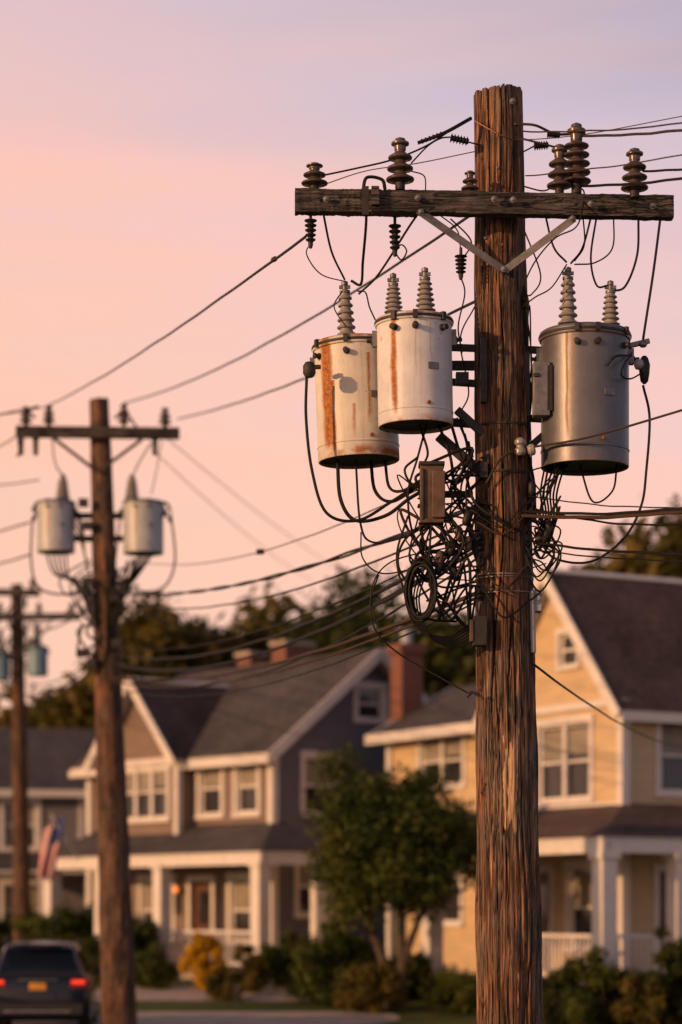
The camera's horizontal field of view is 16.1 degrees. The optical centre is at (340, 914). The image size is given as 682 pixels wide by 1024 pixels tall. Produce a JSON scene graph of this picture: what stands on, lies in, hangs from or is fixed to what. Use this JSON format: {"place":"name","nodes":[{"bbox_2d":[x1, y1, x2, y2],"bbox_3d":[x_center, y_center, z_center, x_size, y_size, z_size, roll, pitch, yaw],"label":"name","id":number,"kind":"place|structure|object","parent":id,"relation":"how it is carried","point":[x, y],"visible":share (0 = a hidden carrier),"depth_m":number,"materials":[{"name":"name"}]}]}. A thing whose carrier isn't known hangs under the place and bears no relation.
{"place":"outdoors","nodes":[
{"label":"outdoors","id":0,"kind":"place"},
{"bbox_2d":[12,1021,77,1023],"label":"street","id":1,"kind":"structure","parent":0,"point":[45,1022],"depth_m":47.99,"materials":[{"name":"grey asphalt"}]},
{"bbox_2d":[0,938,100,1023],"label":"parked car","id":2,"kind":"object","parent":1,"relation":"on","point":[45,980],"visible":0.98,"depth_m":43.33,"materials":[{"name":"black paint"}]},
{"bbox_2d":[96,986,315,1000],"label":"driveway","id":3,"kind":"structure","parent":0,"point":[192,993],"depth_m":53.49,"materials":[{"name":"concrete"}]},
{"bbox_2d":[137,1012,399,1023],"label":"sidewalk","id":4,"kind":"structure","parent":0,"point":[258,1018],"depth_m":48.82,"materials":[{"name":"concrete"}]},
{"bbox_2d":[0,0,681,709],"label":"sky","id":5,"kind":"structure","parent":0,"point":[154,154],"materials":[{"name":"pink"}]},
{"bbox_2d":[95,979,625,1023],"bbox_3d":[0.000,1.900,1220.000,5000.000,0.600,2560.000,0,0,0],"label":"ground","id":6,"kind":"structure","parent":0,"point":[416,1011],"depth_m":50.88,"materials":[{"name":"green plant"}]},
{"bbox_2d":[0,905,61,951],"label":"hedge","id":7,"kind":"object","parent":6,"relation":"on","point":[6,930],"visible":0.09,"depth_m":67.53,"materials":[{"name":"green plant"}]},
{"bbox_2d":[0,578,81,941],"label":"utility pole","id":8,"kind":"object","parent":6,"relation":"on","point":[17,592],"visible":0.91,"depth_m":65.80,"materials":[{"name":"brown wood"}]},
{"bbox_2d":[0,630,12,680],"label":"pole transformer","id":9,"kind":"object","parent":8,"relation":"attached to","point":[4,672],"visible":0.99,"depth_m":65.70,"materials":[{"name":"metal"}]},
{"bbox_2d":[26,622,50,676],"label":"pole transformer","id":10,"kind":"object","parent":8,"relation":"attached to","point":[37,661],"visible":0.92,"depth_m":65.68,"materials":[{"name":"metal"}]},
{"bbox_2d":[22,652,98,684],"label":"overhead cable","id":11,"kind":"object","parent":8,"relation":"attached to","point":[58,679],"visible":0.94,"depth_m":51.35,"materials":[{"name":"black rubber"}]},
{"bbox_2d":[0,797,85,914],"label":"walls","id":12,"kind":"structure","parent":6,"relation":"on","point":[72,888],"depth_m":73.61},
{"bbox_2d":[0,797,85,920],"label":"windows and trim","id":13,"kind":"structure","parent":12,"relation":"attached to","point":[6,845],"depth_m":73.35,"materials":[{"name":"white glass"}]},
{"bbox_2d":[0,728,95,916],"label":"roof","id":14,"kind":"structure","parent":12,"relation":"on","point":[54,756],"depth_m":74.43,"materials":[{"name":"grey shingle"},{"name":"white painted wood"}]},
{"bbox_2d":[0,681,90,728],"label":"maple tree","id":15,"kind":"object","parent":6,"relation":"on","point":[36,717],"visible":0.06,"depth_m":86.43,"materials":[{"name":"green plant"}]},
{"bbox_2d":[10,898,93,947],"bbox_3d":[-7.419,0.762,64.020,3.282,2.372,3.070,0,0,0],"label":"hedge","id":16,"kind":"object","parent":6,"relation":"on","point":[73,926],"visible":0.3,"depth_m":63.38,"materials":[{"name":"green plant"}]},
{"bbox_2d":[94,1015,100,1023],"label":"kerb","id":17,"kind":"structure","parent":6,"relation":"on","point":[98,1020],"depth_m":47.13,"materials":[{"name":"concrete"}]},
{"bbox_2d":[16,397,179,1023],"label":"utility pole","id":18,"kind":"object","parent":6,"relation":"on","point":[118,989],"visible":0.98,"depth_m":41.78,"materials":[{"name":"brown wood"}]},
{"bbox_2d":[0,408,25,413],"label":"overhead cable","id":19,"kind":"object","parent":18,"relation":"attached to","point":[13,411],"visible":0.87,"depth_m":40.84,"materials":[{"name":"black rubber"}]},
{"bbox_2d":[0,554,29,563],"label":"overhead cable","id":20,"kind":"object","parent":18,"relation":"attached to","point":[15,559],"visible":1,"depth_m":43.06,"materials":[{"name":"black rubber"}]},
{"bbox_2d":[0,522,29,531],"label":"overhead cable","id":21,"kind":"object","parent":18,"relation":"attached to","point":[15,526],"visible":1,"depth_m":43.11,"materials":[{"name":"black rubber"}]},
{"bbox_2d":[0,479,38,484],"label":"overhead cable","id":22,"kind":"object","parent":18,"relation":"attached to","point":[20,482],"visible":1,"depth_m":42.95,"materials":[{"name":"black rubber"}]},
{"bbox_2d":[0,406,46,415],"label":"overhead cable","id":23,"kind":"object","parent":18,"relation":"attached to","point":[23,411],"visible":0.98,"depth_m":40.03,"materials":[{"name":"black rubber"}]},
{"bbox_2d":[19,607,86,630],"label":"overhead cable","id":24,"kind":"object","parent":18,"relation":"attached to","point":[56,626],"visible":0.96,"depth_m":51.00,"materials":[{"name":"black rubber"}]},
{"bbox_2d":[26,597,82,623],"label":"overhead cable","id":25,"kind":"object","parent":18,"relation":"attached to","point":[81,598],"visible":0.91,"depth_m":51.17,"materials":[{"name":"black rubber"}]},
{"bbox_2d":[32,474,79,554],"bbox_3d":[-4.937,-6.950,41.896,0.696,1.360,0.707,0,0,-43],"label":"pole transformer","id":26,"kind":"object","parent":18,"relation":"attached to","point":[55,527],"visible":1,"depth_m":41.64,"materials":[{"name":"metal"}]},
{"bbox_2d":[25,667,87,691],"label":"overhead cable","id":27,"kind":"object","parent":18,"relation":"attached to","point":[59,686],"visible":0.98,"depth_m":50.08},
{"bbox_2d":[22,668,91,698],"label":"overhead cable","id":28,"kind":"object","parent":18,"relation":"attached to","point":[61,691],"visible":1,"depth_m":49.01,"materials":[{"name":"black rubber"}]},
{"bbox_2d":[71,580,94,617],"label":"overhead cable","id":29,"kind":"object","parent":18,"relation":"attached to","point":[83,608],"visible":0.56,"depth_m":50.10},
{"bbox_2d":[118,474,167,556],"bbox_3d":[-3.422,-6.939,41.898,0.742,1.382,0.747,0,0,-44],"label":"pole transformer","id":30,"kind":"object","parent":18,"relation":"attached to","point":[143,525],"visible":0.99,"depth_m":41.62,"materials":[{"name":"metal"}]},
{"bbox_2d":[126,595,224,634],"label":"overhead cable","id":31,"kind":"object","parent":18,"relation":"attached to","point":[170,624],"visible":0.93,"depth_m":47.99,"materials":[{"name":"black rubber"}]},
{"bbox_2d":[47,236,306,406],"bbox_3d":[-2.675,-7.005,30.215,0.023,3.536,23.469,0,0,-12],"label":"overhead cable","id":32,"kind":"object","parent":18,"relation":"attached to","point":[232,289],"visible":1,"depth_m":24.28,"materials":[{"name":"black rubber"}]},
{"bbox_2d":[129,591,273,629],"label":"overhead cable","id":33,"kind":"object","parent":18,"relation":"attached to","point":[196,625],"visible":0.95,"depth_m":55.20,"materials":[{"name":"black rubber"}]},
{"bbox_2d":[157,454,312,580],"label":"overhead cable","id":34,"kind":"object","parent":18,"relation":"attached to","point":[223,514],"visible":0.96,"depth_m":53.49,"materials":[{"name":"black rubber"}]},
{"bbox_2d":[123,669,381,741],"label":"overhead cable","id":35,"kind":"object","parent":18,"relation":"attached to","point":[246,719],"visible":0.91,"depth_m":48.47,"materials":[{"name":"black rubber"}]},
{"bbox_2d":[169,440,361,582],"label":"overhead cable","id":36,"kind":"object","parent":18,"relation":"attached to","point":[247,504],"visible":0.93,"depth_m":52.37,"materials":[{"name":"black rubber"}]},
{"bbox_2d":[107,514,482,608],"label":"overhead cable","id":37,"kind":"object","parent":18,"relation":"attached to","point":[377,560],"visible":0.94,"depth_m":25.57,"materials":[{"name":"black rubber"}]},
{"bbox_2d":[123,217,467,403],"bbox_3d":[-1.363,-7.170,30.400,0.023,3.323,23.100,0,0,-12],"label":"overhead cable","id":38,"kind":"object","parent":18,"relation":"attached to","point":[368,282],"visible":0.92,"depth_m":25.26,"materials":[{"name":"black rubber"}]},
{"bbox_2d":[78,934,136,984],"bbox_3d":[-5.626,1.154,57.007,1.887,1.443,1.966,0,0,0],"label":"hedge","id":39,"kind":"object","parent":6,"relation":"on","point":[91,950],"visible":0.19,"depth_m":56.58,"materials":[{"name":"green plant"}]},
{"bbox_2d":[45,587,239,728],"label":"maple tree","id":40,"kind":"object","parent":6,"relation":"on","point":[145,630],"visible":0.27,"depth_m":84.16,"materials":[{"name":"green plant"}]},
{"bbox_2d":[133,918,176,978],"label":"hedge","id":41,"kind":"object","parent":6,"relation":"on","point":[145,934],"visible":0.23,"depth_m":59.57,"materials":[{"name":"green plant"}]},
{"bbox_2d":[134,948,179,989],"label":"hedge","id":42,"kind":"object","parent":6,"relation":"on","point":[154,970],"visible":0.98,"depth_m":54.61,"materials":[{"name":"green plant"}]},
{"bbox_2d":[44,822,329,980],"bbox_3d":[-4.589,-0.175,61.386,3.520,4.250,9.550,0,0,-40],"label":"porch","id":43,"kind":"object","parent":6,"relation":"on","point":[259,849],"visible":0.34,"depth_m":59.86,"materials":[{"name":"grey"}]},
{"bbox_2d":[37,814,79,881],"bbox_3d":[-7.125,-1.687,61.069,1.075,1.725,0.278,0,0,-13],"label":"american flag","id":44,"kind":"object","parent":43,"relation":"attached to","point":[51,834],"visible":1,"depth_m":61.00,"materials":[{"name":"fabric"}]},
{"bbox_2d":[178,930,227,990],"bbox_3d":[-3.115,1.065,54.458,1.135,1.439,1.066,0,0,0],"label":"yellow shrub","id":45,"kind":"object","parent":6,"relation":"on","point":[197,961],"visible":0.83,"depth_m":54.38,"materials":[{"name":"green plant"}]},
{"bbox_2d":[203,963,246,1000],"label":"shrub","id":46,"kind":"object","parent":6,"relation":"on","point":[223,979],"visible":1,"depth_m":52.27,"materials":[{"name":"green plant"}]},
{"bbox_2d":[93,664,389,966],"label":"walls","id":47,"kind":"structure","parent":6,"relation":"on","point":[335,721],"depth_m":61.71,"materials":[{"name":"grey wood"}]},
{"bbox_2d":[173,886,183,892],"bbox_3d":[-4.224,-0.645,62.769,0.313,0.190,0.135,0,0,-40],"label":"porch lantern","id":48,"kind":"object","parent":47,"relation":"attached to","point":[175,889],"visible":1,"depth_m":62.67,"materials":[{"name":"orange glass"}]},
{"bbox_2d":[86,681,387,958],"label":"windows and trim","id":49,"kind":"structure","parent":47,"relation":"attached to","point":[148,797],"depth_m":62.01,"materials":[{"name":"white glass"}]},
{"bbox_2d":[69,648,428,778],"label":"roof","id":50,"kind":"structure","parent":47,"relation":"on","point":[188,734],"depth_m":62.49,"materials":[{"name":"grey"}]},
{"bbox_2d":[234,639,315,665],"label":"chimney","id":51,"kind":"object","parent":50,"relation":"on","point":[296,649],"visible":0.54,"depth_m":65.63,"materials":[{"name":"red brick"}]},
{"bbox_2d":[231,943,273,992],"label":"shrub","id":52,"kind":"object","parent":6,"relation":"on","point":[256,967],"visible":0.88,"depth_m":53.89,"materials":[{"name":"green plant"}]},
{"bbox_2d":[257,928,320,989],"bbox_3d":[-1.227,1.042,55.029,1.520,1.445,1.513,0,0,-38],"label":"shrub","id":53,"kind":"object","parent":6,"relation":"on","point":[280,959],"visible":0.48,"depth_m":54.69,"materials":[{"name":"green plant"}]},
{"bbox_2d":[221,580,361,666],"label":"oak tree","id":54,"kind":"object","parent":6,"relation":"on","point":[279,610],"visible":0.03,"depth_m":86.98,"materials":[{"name":"green plant"}]},
{"bbox_2d":[283,919,374,1006],"bbox_3d":[-0.252,1.060,51.996,2.001,1.956,2.228,0,0,0],"label":"shrub","id":55,"kind":"object","parent":6,"relation":"on","point":[316,968],"visible":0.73,"depth_m":51.65,"materials":[{"name":"green plant"}]},
{"bbox_2d":[325,936,387,984],"bbox_3d":[0.345,1.122,55.981,1.628,1.286,1.530,0,0,-45],"label":"hedge","id":56,"kind":"object","parent":6,"relation":"on","point":[372,955],"visible":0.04,"depth_m":55.53,"materials":[{"name":"green plant"}]},
{"bbox_2d":[330,961,408,1013],"bbox_3d":[0.586,1.573,50.008,1.525,1.264,1.306,0,0,28],"label":"shrub","id":57,"kind":"object","parent":6,"relation":"on","point":[366,989],"visible":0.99,"depth_m":49.79,"materials":[{"name":"green plant"}]},
{"bbox_2d":[265,558,475,698],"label":"oak tree","id":58,"kind":"object","parent":6,"relation":"on","point":[456,666],"visible":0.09,"depth_m":81.87,"materials":[{"name":"green plant"}]},
{"bbox_2d":[296,739,476,1007],"bbox_3d":[1.256,-0.804,50.772,4.394,5.797,4.463,0,0,0],"label":"garden tree","id":59,"kind":"object","parent":6,"relation":"on","point":[407,845],"visible":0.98,"depth_m":50.15,"materials":[{"name":"green plant"}]},
{"bbox_2d":[366,949,448,999],"bbox_3d":[1.419,1.371,52.926,1.966,1.225,1.877,0,0,0],"label":"shrub","id":60,"kind":"object","parent":6,"relation":"on","point":[418,968],"visible":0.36,"depth_m":52.29,"materials":[{"name":"green plant"}]},
{"bbox_2d":[419,967,475,1013],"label":"shrub","id":61,"kind":"object","parent":6,"relation":"on","point":[453,993],"visible":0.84,"depth_m":49.79,"materials":[{"name":"green plant"}]},
{"bbox_2d":[295,83,681,1023],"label":"utility pole","id":62,"kind":"object","parent":6,"relation":"on","point":[511,383],"visible":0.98,"depth_m":18.79,"materials":[{"name":"brown wood"}]},
{"bbox_2d":[107,504,483,595],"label":"overhead cable","id":63,"kind":"object","parent":62,"relation":"attached to","point":[341,556],"visible":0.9,"depth_m":26.44,"materials":[{"name":"black rubber"}]},
{"bbox_2d":[108,589,483,681],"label":"overhead cable","id":64,"kind":"object","parent":62,"relation":"attached to","point":[407,620],"visible":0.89,"depth_m":25.71,"materials":[{"name":"black rubber"}]},
{"bbox_2d":[109,594,482,687],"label":"overhead cable","id":65,"kind":"object","parent":62,"relation":"attached to","point":[362,643],"visible":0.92,"depth_m":25.36,"materials":[{"name":"black rubber"}]},
{"bbox_2d":[109,598,482,696],"bbox_3d":[-1.450,-3.197,30.300,0.015,1.511,23.461,0,0,-13],"label":"overhead cable","id":66,"kind":"object","parent":62,"relation":"attached to","point":[481,599],"visible":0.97,"depth_m":25.18,"materials":[{"name":"black rubber"}]},
{"bbox_2d":[109,554,482,685],"bbox_3d":[-1.452,-3.473,30.276,0.019,1.591,23.510,0,0,-13],"label":"overhead cable","id":67,"kind":"object","parent":62,"relation":"attached to","point":[396,609],"visible":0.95,"depth_m":23.76,"materials":[{"name":"black rubber"}]},
{"bbox_2d":[109,532,482,650],"bbox_3d":[-1.452,-3.793,30.276,0.015,1.672,23.509,0,0,-13],"label":"overhead cable","id":68,"kind":"object","parent":62,"relation":"attached to","point":[277,624],"visible":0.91,"depth_m":26.57,"materials":[{"name":"black rubber"}]},
{"bbox_2d":[109,540,482,669],"bbox_3d":[-1.452,-3.629,30.276,0.027,1.558,23.510,0,0,-13],"label":"overhead cable","id":69,"kind":"object","parent":62,"relation":"attached to","point":[400,589],"visible":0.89,"depth_m":26.27,"materials":[{"name":"black rubber"}]},
{"bbox_2d":[109,535,483,660],"bbox_3d":[-1.452,-3.719,30.276,0.035,1.612,23.511,0,0,-13],"label":"overhead cable","id":70,"kind":"object","parent":62,"relation":"attached to","point":[389,586],"visible":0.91,"depth_m":26.17,"materials":[{"name":"black rubber"}]},
{"bbox_2d":[109,545,483,671],"bbox_3d":[-1.452,-3.584,30.276,0.031,1.515,23.510,0,0,-13],"label":"overhead cable","id":71,"kind":"object","parent":62,"relation":"attached to","point":[481,547],"visible":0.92,"depth_m":25.59,"materials":[{"name":"black rubber"}]},
{"bbox_2d":[147,456,483,564],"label":"overhead cable","id":72,"kind":"object","parent":62,"relation":"attached to","point":[289,542],"visible":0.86,"depth_m":27.64,"materials":[{"name":"black rubber"}]},
{"bbox_2d":[256,549,264,554],"bbox_3d":[-0.982,-4.432,29.563,0.105,0.060,0.060,0,0,0],"label":"cable clamp","id":73,"kind":"object","parent":72,"relation":"attached to","point":[258,552],"visible":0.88,"depth_m":29.53,"materials":[{"name":"black metal"}]},
{"bbox_2d":[177,301,473,419],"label":"overhead cable","id":74,"kind":"object","parent":62,"relation":"attached to","point":[449,314],"visible":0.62,"depth_m":30.57,"materials":[{"name":"black rubber"}]},
{"bbox_2d":[310,280,399,468],"bbox_3d":[0.115,-4.329,19.291,0.710,1.457,0.698,0,0,35],"label":"pole transformer","id":75,"kind":"object","parent":62,"relation":"attached to","point":[349,431],"visible":0.85,"depth_m":19.01,"materials":[{"name":"metal"}]},
{"bbox_2d":[366,267,461,433],"bbox_3d":[0.570,-4.388,18.712,0.629,1.238,0.653,0,0,-34],"label":"pole transformer","id":76,"kind":"object","parent":62,"relation":"attached to","point":[414,367],"visible":1,"depth_m":18.50,"materials":[{"name":"metal"}]},
{"bbox_2d":[532,267,639,475],"bbox_3d":[1.916,-4.282,18.944,0.729,1.573,0.742,0,0,-34],"label":"pole transformer","id":77,"kind":"object","parent":62,"relation":"attached to","point":[590,392],"visible":1,"depth_m":18.67,"materials":[{"name":"metal"}]},
{"bbox_2d":[521,510,681,519],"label":"overhead cable","id":78,"kind":"object","parent":62,"relation":"attached to","point":[602,517],"visible":1,"depth_m":17.96,"materials":[{"name":"black rubber"}]},
{"bbox_2d":[521,507,681,515],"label":"overhead cable","id":79,"kind":"object","parent":62,"relation":"attached to","point":[600,514],"visible":1,"depth_m":17.98,"materials":[{"name":"black rubber"}]},
{"bbox_2d":[522,122,681,132],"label":"overhead cable","id":80,"kind":"object","parent":62,"relation":"attached to","point":[604,130],"visible":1,"depth_m":17.94,"materials":[{"name":"black rubber"}]},
{"bbox_2d":[528,496,677,507],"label":"overhead cable","id":81,"kind":"object","parent":62,"relation":"attached to","point":[598,504],"visible":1,"depth_m":18.11,"materials":[{"name":"black rubber"}]},
{"bbox_2d":[525,154,681,175],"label":"overhead cable","id":82,"kind":"object","parent":62,"relation":"attached to","point":[606,167],"visible":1,"depth_m":18.05,"materials":[{"name":"black rubber"}]},
{"bbox_2d":[533,663,681,746],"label":"overhead cable","id":83,"kind":"object","parent":62,"relation":"attached to","point":[560,684],"visible":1,"depth_m":23.50,"materials":[{"name":"black rubber"}]},
{"bbox_2d":[535,542,681,555],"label":"overhead cable","id":84,"kind":"object","parent":62,"relation":"attached to","point":[613,551],"visible":1,"depth_m":18.07,"materials":[{"name":"black rubber"}]},
{"bbox_2d":[535,508,681,525],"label":"overhead cable","id":85,"kind":"object","parent":62,"relation":"attached to","point":[612,523],"visible":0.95,"depth_m":17.86,"materials":[{"name":"black rubber"}]},
{"bbox_2d":[537,550,681,561],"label":"overhead cable","id":86,"kind":"object","parent":62,"relation":"attached to","point":[610,557],"visible":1,"depth_m":18.06,"materials":[{"name":"black rubber"}]},
{"bbox_2d":[582,129,681,136],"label":"overhead cable","id":87,"kind":"object","parent":62,"relation":"attached to","point":[633,134],"visible":1,"depth_m":18.11,"materials":[{"name":"black rubber"}]},
{"bbox_2d":[582,177,681,186],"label":"overhead cable","id":88,"kind":"object","parent":62,"relation":"attached to","point":[638,183],"visible":1,"depth_m":18.09,"materials":[{"name":"black rubber"}]},
{"bbox_2d":[642,168,681,171],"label":"overhead cable","id":89,"kind":"object","parent":62,"relation":"attached to","point":[663,170],"visible":1,"depth_m":18.45,"materials":[{"name":"black rubber"}]},
{"bbox_2d":[394,596,681,977],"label":"walls","id":90,"kind":"structure","parent":6,"relation":"on","point":[459,951],"depth_m":51.59,"materials":[{"name":"beige wood"}]},
{"bbox_2d":[365,567,681,744],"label":"roof","id":91,"kind":"structure","parent":90,"relation":"on","point":[624,632],"depth_m":51.74,"materials":[{"name":"grey"}]},
{"bbox_2d":[386,629,426,722],"bbox_3d":[1.659,-3.000,61.142,0.780,8.400,0.700,0,0,-30],"label":"chimney","id":92,"kind":"object","parent":91,"relation":"attached to","point":[406,687],"visible":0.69,"depth_m":60.93,"materials":[{"name":"red brick"}]},
{"bbox_2d":[386,628,681,972],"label":"windows and trim","id":93,"kind":"structure","parent":90,"relation":"attached to","point":[566,760],"depth_m":51.63,"materials":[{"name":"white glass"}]},
{"bbox_2d":[421,803,681,1007],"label":"porch","id":94,"kind":"object","parent":6,"relation":"on","point":[591,831],"visible":0.46,"depth_m":48.31,"materials":[{"name":"white"}]},
{"bbox_2d":[542,969,578,1023],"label":"shrub","id":95,"kind":"object","parent":6,"relation":"on","point":[551,1013],"visible":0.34,"depth_m":47.60,"materials":[{"name":"green plant"}]},
{"bbox_2d":[546,945,643,1023],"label":"shrub","id":96,"kind":"object","parent":6,"relation":"on","point":[580,1007],"visible":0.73,"depth_m":46.84,"materials":[{"name":"green plant"}]},
{"bbox_2d":[561,494,681,578],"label":"oak tree","id":97,"kind":"object","parent":6,"relation":"on","point":[670,540],"visible":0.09,"depth_m":68.20,"materials":[{"name":"green plant"}]},
{"bbox_2d":[609,969,678,1023],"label":"shrub","id":98,"kind":"object","parent":6,"relation":"on","point":[638,1006],"visible":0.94,"depth_m":45.70,"materials":[{"name":"green plant"}]},
{"bbox_2d":[641,923,681,1023],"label":"shrub","id":99,"kind":"object","parent":6,"relation":"on","point":[669,958],"visible":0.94,"depth_m":45.84,"materials":[{"name":"green plant"}]}
]}

